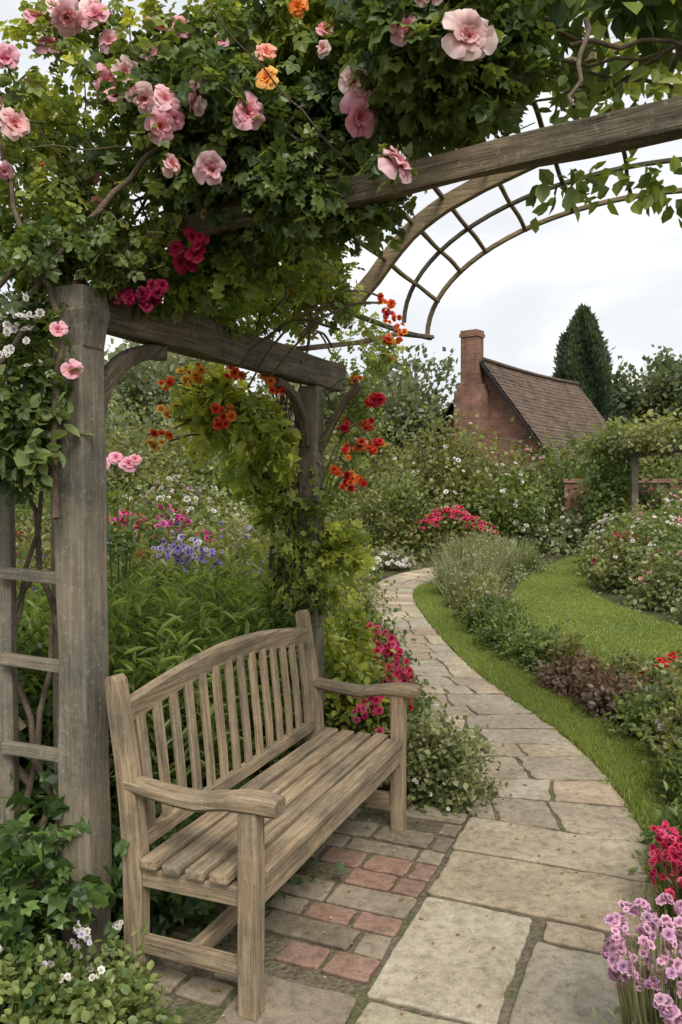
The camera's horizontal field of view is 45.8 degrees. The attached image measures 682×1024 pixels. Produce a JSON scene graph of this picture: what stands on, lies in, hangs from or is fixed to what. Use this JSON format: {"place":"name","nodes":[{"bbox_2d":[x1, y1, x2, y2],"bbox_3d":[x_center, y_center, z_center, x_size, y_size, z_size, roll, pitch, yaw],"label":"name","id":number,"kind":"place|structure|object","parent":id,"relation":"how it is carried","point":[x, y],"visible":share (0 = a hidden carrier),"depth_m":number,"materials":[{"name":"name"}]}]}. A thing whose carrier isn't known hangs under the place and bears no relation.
{"place":"outdoors","nodes":[
{"label":"outdoors","id":0,"kind":"place"},
{"bbox_2d":[0,543,681,1005],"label":"ground","id":1,"kind":"structure","parent":0,"point":[610,595],"depth_m":10.82,"materials":[{"name":"soil"}]},
{"bbox_2d":[0,482,59,917],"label":"trellis fence","id":2,"kind":"object","parent":1,"relation":"on","point":[12,747],"visible":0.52,"depth_m":2.83,"materials":[{"name":"brown wood"}]},
{"bbox_2d":[16,544,43,649],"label":"hedge shrub","id":3,"kind":"object","parent":1,"relation":"on","point":[21,554],"visible":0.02,"depth_m":4.95,"materials":[{"name":"green plant"}]},
{"bbox_2d":[15,479,50,539],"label":"garden shrub","id":4,"kind":"object","parent":1,"relation":"on","point":[33,481],"visible":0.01,"depth_m":12.02,"materials":[{"name":"green plant"}]},
{"bbox_2d":[16,590,116,877],"bbox_3d":[-1.743,0.861,3.563,1.491,1.405,1.525,1,3,30],"label":"hedge shrub","id":5,"kind":"object","parent":1,"relation":"on","point":[34,700],"visible":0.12,"depth_m":3.51,"materials":[{"name":"green plant"}]},
{"bbox_2d":[0,301,141,438],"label":"garden tree","id":6,"kind":"object","parent":1,"relation":"on","point":[41,362],"visible":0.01,"depth_m":28.10,"materials":[{"name":"green plant"}]},
{"bbox_2d":[14,387,129,521],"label":"garden shrub","id":7,"kind":"object","parent":1,"relation":"on","point":[108,487],"visible":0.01,"depth_m":14.92,"materials":[{"name":"green plant"}]},
{"bbox_2d":[14,480,148,549],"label":"flowering shrub","id":8,"kind":"object","parent":1,"relation":"on","point":[26,512],"visible":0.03,"depth_m":9.49,"materials":[{"name":"green plant"}]},
{"bbox_2d":[2,361,181,502],"bbox_3d":[-7.455,-1.686,20.791,7.668,5.318,6.749,0,2,0],"label":"garden shrub","id":9,"kind":"object","parent":1,"relation":"on","point":[111,416],"visible":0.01,"depth_m":21.43,"materials":[{"name":"green plant"}]},
{"bbox_2d":[0,920,201,1023],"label":"white alyssum","id":10,"kind":"object","parent":1,"relation":"on","point":[88,1003],"visible":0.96,"depth_m":2.27,"materials":[{"name":"green plant"}]},
{"bbox_2d":[15,477,213,585],"bbox_3d":[-2.633,0.485,8.473,2.658,1.785,2.746,2,3,38],"label":"magenta phlox","id":11,"kind":"object","parent":1,"relation":"on","point":[19,525],"visible":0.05,"depth_m":8.26,"materials":[{"name":"green plant"}]},
{"bbox_2d":[106,452,182,610],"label":"peony plant","id":12,"kind":"object","parent":1,"relation":"on","point":[130,544],"visible":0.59,"depth_m":5.10,"materials":[{"name":"green plant"}]},
{"bbox_2d":[16,512,291,623],"bbox_3d":[-1.455,0.704,6.354,2.720,1.390,2.043,0,2,0],"label":"purple delphinium","id":13,"kind":"object","parent":1,"relation":"on","point":[185,558],"visible":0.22,"depth_m":6.09,"materials":[{"name":"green plant"}]},
{"bbox_2d":[0,740,345,1023],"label":"ivy ground cover","id":14,"kind":"object","parent":1,"relation":"on","point":[23,856],"visible":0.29,"depth_m":2.57,"materials":[{"name":"green plant"}]},
{"bbox_2d":[106,387,243,524],"bbox_3d":[-3.908,-0.750,16.591,5.403,3.739,4.558,1,3,27],"label":"garden shrub","id":15,"kind":"object","parent":1,"relation":"on","point":[131,436],"visible":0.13,"depth_m":15.74,"materials":[{"name":"green plant"}]},
{"bbox_2d":[104,338,248,482],"bbox_3d":[-6.599,-3.356,30.880,7.981,8.056,8.705,0,2,0],"label":"garden tree","id":16,"kind":"object","parent":1,"relation":"on","point":[143,377],"visible":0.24,"depth_m":29.00,"materials":[{"name":"green plant"}]},
{"bbox_2d":[108,465,252,564],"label":"flowering shrub","id":17,"kind":"object","parent":1,"relation":"on","point":[183,514],"visible":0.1,"depth_m":8.13,"materials":[{"name":"green plant"}]},
{"bbox_2d":[16,551,348,827],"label":"tall perennials","id":18,"kind":"object","parent":1,"relation":"on","point":[152,634],"visible":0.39,"depth_m":4.00,"materials":[{"name":"green plant"}]},
{"bbox_2d":[112,429,255,541],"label":"white hydrangea","id":19,"kind":"object","parent":1,"relation":"on","point":[173,500],"visible":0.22,"depth_m":11.60,"materials":[{"name":"green plant"}]},
{"bbox_2d":[117,371,334,513],"bbox_3d":[-2.481,-1.495,22.073,7.197,4.852,6.038,0,2,0],"label":"garden shrub","id":20,"kind":"object","parent":1,"relation":"on","point":[190,437],"depth_m":21.28,"materials":[{"name":"green plant"}]},
{"bbox_2d":[172,484,284,572],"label":"flowering shrub","id":21,"kind":"object","parent":1,"relation":"on","point":[246,522],"visible":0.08,"depth_m":8.80,"materials":[{"name":"green plant"}]},
{"bbox_2d":[104,350,444,493],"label":"distant treeline","id":22,"kind":"object","parent":1,"relation":"on","point":[105,354],"depth_m":54.16,"materials":[{"name":"green plant"}]},
{"bbox_2d":[166,411,384,549],"bbox_3d":[-1.742,-0.453,16.287,4.747,3.151,3.841,2,3,34],"label":"garden shrub","id":23,"kind":"object","parent":1,"relation":"on","point":[217,466],"visible":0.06,"depth_m":15.98,"materials":[{"name":"green plant"}]},
{"bbox_2d":[202,475,379,579],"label":"flowering shrub","id":24,"kind":"object","parent":1,"relation":"on","point":[241,506],"visible":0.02,"depth_m":12.03,"materials":[{"name":"green plant"}]},
{"bbox_2d":[212,510,415,651],"bbox_3d":[-0.396,0.688,8.027,2.128,1.408,2.202,-2,3,-39],"label":"flowering shrub","id":25,"kind":"object","parent":1,"relation":"on","point":[360,578],"visible":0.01,"depth_m":7.90,"materials":[{"name":"green plant"}]},
{"bbox_2d":[262,485,395,608],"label":"flowering shrub","id":26,"kind":"object","parent":1,"relation":"on","point":[341,519],"visible":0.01,"depth_m":10.23,"materials":[{"name":"green plant"}]},
{"bbox_2d":[256,357,410,475],"bbox_3d":[-0.577,-2.402,27.691,5.847,5.957,6.252,0,2,0],"label":"garden tree","id":27,"kind":"object","parent":1,"relation":"on","point":[332,396],"visible":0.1,"depth_m":26.35,"materials":[{"name":"green plant"}]},
{"bbox_2d":[294,385,414,523],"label":"garden shrub","id":28,"kind":"object","parent":1,"relation":"on","point":[330,446],"visible":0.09,"depth_m":19.66,"materials":[{"name":"green plant"}]},
{"bbox_2d":[334,574,389,607],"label":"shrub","id":29,"kind":"object","parent":1,"relation":"on","point":[383,606],"depth_m":8.96,"materials":[{"name":"green plant"}]},
{"bbox_2d":[48,14,681,976],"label":"wooden pergola","id":30,"kind":"object","parent":1,"relation":"on","point":[80,638],"visible":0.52,"depth_m":2.65,"materials":[{"name":"brown wood"}]},
{"bbox_2d":[0,207,147,511],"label":"rambling rose","id":31,"kind":"object","parent":30,"relation":"attached to","point":[27,414],"visible":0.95,"depth_m":2.54,"materials":[{"name":"green plant"}]},
{"bbox_2d":[145,246,408,764],"bbox_3d":[-0.327,0.001,4.327,1.159,2.974,2.408,1,2,13],"label":"climbing rose","id":32,"kind":"object","parent":30,"relation":"attached to","point":[219,408],"visible":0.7,"depth_m":4.20,"materials":[{"name":"green plant"}]},
{"bbox_2d":[0,0,570,518],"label":"climbing rose","id":33,"kind":"object","parent":30,"relation":"attached to","point":[272,104],"visible":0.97,"depth_m":2.50,"materials":[{"name":"green plant"}]},
{"bbox_2d":[505,0,681,233],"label":"climbing vine","id":34,"kind":"object","parent":30,"relation":"attached to","point":[641,24],"visible":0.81,"depth_m":2.29,"materials":[{"name":"green plant"}]},
{"bbox_2d":[324,570,405,658],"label":"shrub","id":35,"kind":"object","parent":1,"relation":"on","point":[367,610],"visible":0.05,"depth_m":7.17,"materials":[{"name":"green plant"}]},
{"bbox_2d":[323,565,413,733],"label":"golden shrub","id":36,"kind":"object","parent":1,"relation":"on","point":[352,668],"visible":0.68,"depth_m":4.54,"materials":[{"name":"green plant"}]},
{"bbox_2d":[356,541,385,579],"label":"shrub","id":37,"kind":"object","parent":1,"relation":"on","point":[376,567],"depth_m":13.25,"materials":[{"name":"green plant"}]},
{"bbox_2d":[95,802,665,1023],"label":"terrace bedding","id":38,"kind":"object","parent":1,"relation":"on","point":[275,946],"visible":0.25,"depth_m":2.77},
{"bbox_2d":[324,642,439,736],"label":"pink geranium","id":39,"kind":"object","parent":1,"relation":"on","point":[384,679],"visible":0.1,"depth_m":4.71,"materials":[{"name":"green plant"}]},
{"bbox_2d":[350,598,420,675],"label":"pink geranium","id":40,"kind":"object","parent":1,"relation":"on","point":[386,626],"visible":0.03,"depth_m":6.33,"materials":[{"name":"green plant"}]},
{"bbox_2d":[335,465,436,561],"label":"garden shrub","id":41,"kind":"object","parent":1,"relation":"on","point":[378,508],"visible":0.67,"depth_m":16.57,"materials":[{"name":"green plant"}]},
{"bbox_2d":[329,452,450,538],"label":"garden shrub","id":42,"kind":"object","parent":1,"relation":"on","point":[367,478],"visible":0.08,"depth_m":18.17,"materials":[{"name":"green plant"}]},
{"bbox_2d":[362,533,420,572],"bbox_3d":[0.486,0.776,14.941,1.974,0.743,1.368,-1,2,-20],"label":"white candytuft","id":43,"kind":"object","parent":1,"relation":"on","point":[394,561],"visible":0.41,"depth_m":14.78,"materials":[{"name":"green plant"}]},
{"bbox_2d":[329,343,460,492],"bbox_3d":[2.133,-2.573,26.976,4.737,6.352,5.557,-2,3,-45],"label":"apple tree","id":44,"kind":"object","parent":1,"relation":"on","point":[407,384],"visible":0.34,"depth_m":25.94,"materials":[{"name":"green plant"}]},
{"bbox_2d":[354,683,442,781],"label":"pink geranium","id":45,"kind":"object","parent":1,"relation":"on","point":[385,723],"visible":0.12,"depth_m":4.60,"materials":[{"name":"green plant"}]},
{"bbox_2d":[364,607,437,709],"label":"pink geranium","id":46,"kind":"object","parent":1,"relation":"on","point":[382,658],"visible":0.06,"depth_m":5.63,"materials":[{"name":"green plant"}]},
{"bbox_2d":[370,639,436,732],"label":"pink geranium","id":47,"kind":"object","parent":1,"relation":"on","point":[425,681],"visible":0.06,"depth_m":5.18,"materials":[{"name":"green plant"}]},
{"bbox_2d":[363,451,445,560],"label":"garden shrub","id":48,"kind":"object","parent":1,"relation":"on","point":[406,506],"visible":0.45,"depth_m":16.89,"materials":[{"name":"green plant"}]},
{"bbox_2d":[374,387,526,540],"bbox_3d":[2.341,-0.921,18.958,4.054,3.893,3.478,0,2,0],"label":"white rose tree","id":49,"kind":"object","parent":1,"relation":"on","point":[443,459],"visible":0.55,"depth_m":18.65,"materials":[{"name":"green plant"}]},
{"bbox_2d":[380,691,526,817],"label":"variegated shrub","id":50,"kind":"object","parent":1,"relation":"on","point":[439,779],"visible":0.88,"depth_m":4.03,"materials":[{"name":"green plant"}]},
{"bbox_2d":[394,501,518,560],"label":"red rose bush","id":51,"kind":"object","parent":1,"relation":"on","point":[460,526],"visible":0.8,"depth_m":16.52,"materials":[{"name":"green plant"}]},
{"bbox_2d":[397,426,523,513],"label":"garden hedge","id":52,"kind":"object","parent":1,"relation":"on","point":[475,451],"visible":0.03,"depth_m":22.28,"materials":[{"name":"green plant"}]},
{"bbox_2d":[426,537,512,598],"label":"lavender bush","id":53,"kind":"object","parent":1,"relation":"on","point":[463,565],"visible":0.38,"depth_m":11.13,"materials":[{"name":"green plant"}]},
{"bbox_2d":[419,529,520,590],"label":"lavender bush","id":54,"kind":"object","parent":1,"relation":"on","point":[459,547],"visible":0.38,"depth_m":12.25,"materials":[{"name":"green plant"}]},
{"bbox_2d":[434,564,510,609],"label":"lavender bush","id":55,"kind":"object","parent":1,"relation":"on","point":[469,578],"visible":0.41,"depth_m":10.15,"materials":[{"name":"green plant"}]},
{"bbox_2d":[438,579,522,622],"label":"lavender bush","id":56,"kind":"object","parent":1,"relation":"on","point":[479,590],"visible":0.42,"depth_m":9.27,"materials":[{"name":"green plant"}]},
{"bbox_2d":[435,525,532,583],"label":"lavender bush","id":57,"kind":"object","parent":1,"relation":"on","point":[509,572],"visible":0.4,"depth_m":13.14,"materials":[{"name":"green plant"}]},
{"bbox_2d":[457,591,526,638],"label":"lavender bush","id":58,"kind":"object","parent":1,"relation":"on","point":[474,615],"visible":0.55,"depth_m":8.50,"materials":[{"name":"green plant"}]},
{"bbox_2d":[442,457,575,552],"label":"rose hedge","id":59,"kind":"object","parent":1,"relation":"on","point":[518,515],"visible":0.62,"depth_m":18.21,"materials":[{"name":"green plant"}]},
{"bbox_2d":[469,595,549,657],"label":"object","id":60,"kind":"object","parent":1,"relation":"on","point":[493,634],"visible":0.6,"depth_m":7.72,"materials":[{"name":"green plant"}]},
{"bbox_2d":[377,574,643,834],"bbox_3d":[1.337,1.228,10.157,2.448,0.001,12.932,0,2,10],"label":"path bedding","id":61,"kind":"object","parent":1,"relation":"on","point":[550,790],"visible":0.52,"depth_m":4.48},
{"bbox_2d":[474,535,557,575],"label":"lavender bush","id":62,"kind":"object","parent":1,"relation":"on","point":[529,560],"visible":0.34,"depth_m":14.19,"materials":[{"name":"green plant"}]},
{"bbox_2d":[468,417,589,546],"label":"rose hedge","id":63,"kind":"object","parent":1,"relation":"on","point":[536,471],"visible":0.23,"depth_m":20.23,"materials":[{"name":"green plant"}]},
{"bbox_2d":[416,329,644,514],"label":"brick cottage","id":64,"kind":"structure","parent":1,"relation":"on","point":[497,395],"depth_m":24.70,"materials":[{"name":"brick"}]},
{"bbox_2d":[491,618,577,674],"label":"box bush","id":65,"kind":"object","parent":1,"relation":"on","point":[526,647],"visible":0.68,"depth_m":7.03,"materials":[{"name":"green plant"}]},
{"bbox_2d":[412,580,678,843],"bbox_3d":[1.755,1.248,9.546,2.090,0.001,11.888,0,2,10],"label":"grass verge","id":66,"kind":"object","parent":1,"relation":"on","point":[486,657],"depth_m":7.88,"materials":[{"name":"green plant"}]},
{"bbox_2d":[528,503,600,555],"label":"shrub","id":67,"kind":"object","parent":1,"relation":"on","point":[565,540],"visible":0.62,"depth_m":18.05,"materials":[{"name":"green plant"}]},
{"bbox_2d":[521,629,608,676],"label":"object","id":68,"kind":"object","parent":1,"relation":"on","point":[570,644],"visible":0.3,"depth_m":6.65,"materials":[{"name":"green plant"}]},
{"bbox_2d":[486,424,659,534],"bbox_3d":[5.920,-0.709,21.372,4.901,3.308,3.996,0,2,0],"label":"garden hedge","id":69,"kind":"object","parent":1,"relation":"on","point":[566,461],"visible":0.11,"depth_m":21.05,"materials":[{"name":"green plant"}]},
{"bbox_2d":[532,647,622,704],"bbox_3d":[1.841,1.245,6.218,0.735,0.413,0.775,0,2,0],"label":"burgundy heuchera","id":70,"kind":"object","parent":1,"relation":"on","point":[562,677],"visible":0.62,"depth_m":6.21,"materials":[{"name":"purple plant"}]},
{"bbox_2d":[552,302,642,460],"bbox_3d":[12.096,-5.116,39.744,5.745,10.416,6.107,0,2,0],"label":"conifer tree","id":71,"kind":"object","parent":1,"relation":"on","point":[583,358],"visible":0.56,"depth_m":38.80,"materials":[{"name":"green plant"}]},
{"bbox_2d":[544,455,677,542],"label":"garden shrub","id":72,"kind":"object","parent":1,"relation":"on","point":[646,497],"visible":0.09,"depth_m":19.59,"materials":[{"name":"green plant"}]},
{"bbox_2d":[563,664,659,722],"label":"shrub","id":73,"kind":"object","parent":1,"relation":"on","point":[601,691],"visible":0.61,"depth_m":5.52,"materials":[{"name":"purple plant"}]},
{"bbox_2d":[541,411,681,508],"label":"garden hedge","id":74,"kind":"object","parent":1,"relation":"on","point":[652,474],"visible":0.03,"depth_m":21.02,"materials":[{"name":"green plant"}]},
{"bbox_2d":[571,505,658,582],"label":"border shrub","id":75,"kind":"object","parent":1,"relation":"on","point":[586,543],"visible":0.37,"depth_m":13.56,"materials":[{"name":"green plant"}]},
{"bbox_2d":[573,503,667,552],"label":"border shrub","id":76,"kind":"object","parent":1,"relation":"on","point":[650,510],"visible":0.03,"depth_m":15.76,"materials":[{"name":"green plant"}]},
{"bbox_2d":[590,648,653,682],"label":"shrub","id":77,"kind":"object","parent":1,"relation":"on","point":[624,665],"visible":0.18,"depth_m":6.14,"materials":[{"name":"green plant"}]},
{"bbox_2d":[563,483,681,530],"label":"wall","id":78,"kind":"structure","parent":1,"relation":"on","point":[569,488],"depth_m":20.13,"materials":[{"name":"red brick"}]},
{"bbox_2d":[561,479,681,482],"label":"coping","id":79,"kind":"object","parent":78,"relation":"on","point":[640,481],"visible":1,"depth_m":19.94,"materials":[{"name":"red brick"}]},
{"bbox_2d":[564,406,681,543],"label":"garden arbour","id":80,"kind":"object","parent":1,"relation":"on","point":[631,445],"visible":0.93,"depth_m":17.40,"materials":[{"name":"green plant"}]},
{"bbox_2d":[573,524,672,594],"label":"border shrub","id":81,"kind":"object","parent":1,"relation":"on","point":[602,571],"visible":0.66,"depth_m":11.91,"materials":[{"name":"green plant"}]},
{"bbox_2d":[588,487,681,571],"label":"border shrub","id":82,"kind":"object","parent":1,"relation":"on","point":[668,509],"visible":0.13,"depth_m":13.75,"materials":[{"name":"green plant"}]},
{"bbox_2d":[592,892,681,1023],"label":"pink dianthus","id":83,"kind":"object","parent":1,"relation":"on","point":[661,1003],"visible":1,"depth_m":2.18,"materials":[{"name":"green plant"}]},
{"bbox_2d":[596,490,681,593],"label":"border shrub","id":84,"kind":"object","parent":1,"relation":"on","point":[658,536],"visible":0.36,"depth_m":12.04,"materials":[{"name":"green plant"}]},
{"bbox_2d":[600,672,681,758],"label":"shrub","id":85,"kind":"object","parent":1,"relation":"on","point":[631,716],"visible":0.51,"depth_m":4.97,"materials":[{"name":"green plant"}]},
{"bbox_2d":[609,344,681,478],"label":"garden tree","id":86,"kind":"object","parent":1,"relation":"on","point":[661,385],"visible":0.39,"depth_m":38.08,"materials":[{"name":"green plant"}]},
{"bbox_2d":[613,655,681,720],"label":"shrub","id":87,"kind":"object","parent":1,"relation":"on","point":[650,671],"visible":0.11,"depth_m":5.68,"materials":[{"name":"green plant"}]},
{"bbox_2d":[616,471,681,532],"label":"border shrub","id":88,"kind":"object","parent":1,"relation":"on","point":[673,482],"visible":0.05,"depth_m":15.12,"materials":[{"name":"green plant"}]},
{"bbox_2d":[617,536,681,615],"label":"border shrub","id":89,"kind":"object","parent":1,"relation":"on","point":[646,596],"visible":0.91,"depth_m":10.33,"materials":[{"name":"green plant"}]},
{"bbox_2d":[629,780,681,906],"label":"fern clump","id":90,"kind":"object","parent":1,"relation":"on","point":[673,813],"visible":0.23,"depth_m":3.40,"materials":[{"name":"green plant"}]},
{"bbox_2d":[633,688,681,794],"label":"white cosmos","id":91,"kind":"object","parent":1,"relation":"on","point":[662,726],"visible":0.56,"depth_m":4.52,"materials":[{"name":"green plant"}]},
{"bbox_2d":[633,649,681,683],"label":"red geranium","id":92,"kind":"object","parent":1,"relation":"on","point":[659,658],"visible":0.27,"depth_m":5.91,"materials":[{"name":"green plant"}]},
{"bbox_2d":[635,727,681,809],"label":"fern clump","id":93,"kind":"object","parent":1,"relation":"on","point":[670,766],"visible":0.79,"depth_m":4.02,"materials":[{"name":"green plant"}]},
{"bbox_2d":[638,661,681,742],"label":"flowers","id":94,"kind":"object","parent":1,"relation":"on","point":[675,694],"visible":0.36,"depth_m":5.00,"materials":[{"name":"green plant"}]},
{"bbox_2d":[642,514,681,611],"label":"border shrub","id":95,"kind":"object","parent":1,"relation":"on","point":[672,556],"visible":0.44,"depth_m":10.43,"materials":[{"name":"green plant"}]},
{"bbox_2d":[644,455,681,478],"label":"garden hedge","id":96,"kind":"object","parent":1,"relation":"on","point":[674,468],"visible":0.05,"depth_m":21.29,"materials":[{"name":"green plant"}]},
{"bbox_2d":[648,820,681,931],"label":"magenta phlox","id":97,"kind":"object","parent":1,"relation":"on","point":[670,846],"visible":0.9,"depth_m":2.95,"materials":[{"name":"pink plant"}]},
{"bbox_2d":[652,559,681,624],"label":"border shrub","id":98,"kind":"object","parent":1,"relation":"on","point":[675,618],"visible":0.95,"depth_m":9.30,"materials":[{"name":"green plant"}]},
{"bbox_2d":[0,0,681,424],"label":"sky","id":99,"kind":"structure","parent":0,"point":[523,293],"materials":[{"name":"white"}]},
{"bbox_2d":[104,566,678,1023],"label":"stone path","id":100,"kind":"structure","parent":0,"point":[456,980],"depth_m":3.13,"materials":[{"name":"beige stone"}]},
{"bbox_2d":[104,609,421,1021],"bbox_3d":[-0.197,0.999,3.162,0.620,0.993,1.493,1,2,22],"label":"garden bench","id":101,"kind":"object","parent":100,"relation":"on","point":[263,836],"visible":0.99,"depth_m":2.78,"materials":[{"name":"brown wood"}]},
{"bbox_2d":[166,804,648,1022],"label":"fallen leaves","id":102,"kind":"object","parent":100,"relation":"on","point":[320,914],"visible":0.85,"depth_m":2.98,"materials":[{"name":"brown plant"}]},
{"bbox_2d":[352,637,678,1023],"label":"joint weeds","id":103,"kind":"object","parent":100,"relation":"on","point":[647,882],"visible":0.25,"depth_m":3.36,"materials":[{"name":"green plant"}]},
{"bbox_2d":[508,553,681,669],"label":"lawn","id":104,"kind":"structure","parent":0,"point":[602,624],"depth_m":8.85,"materials":[{"name":"plant"}]}
]}

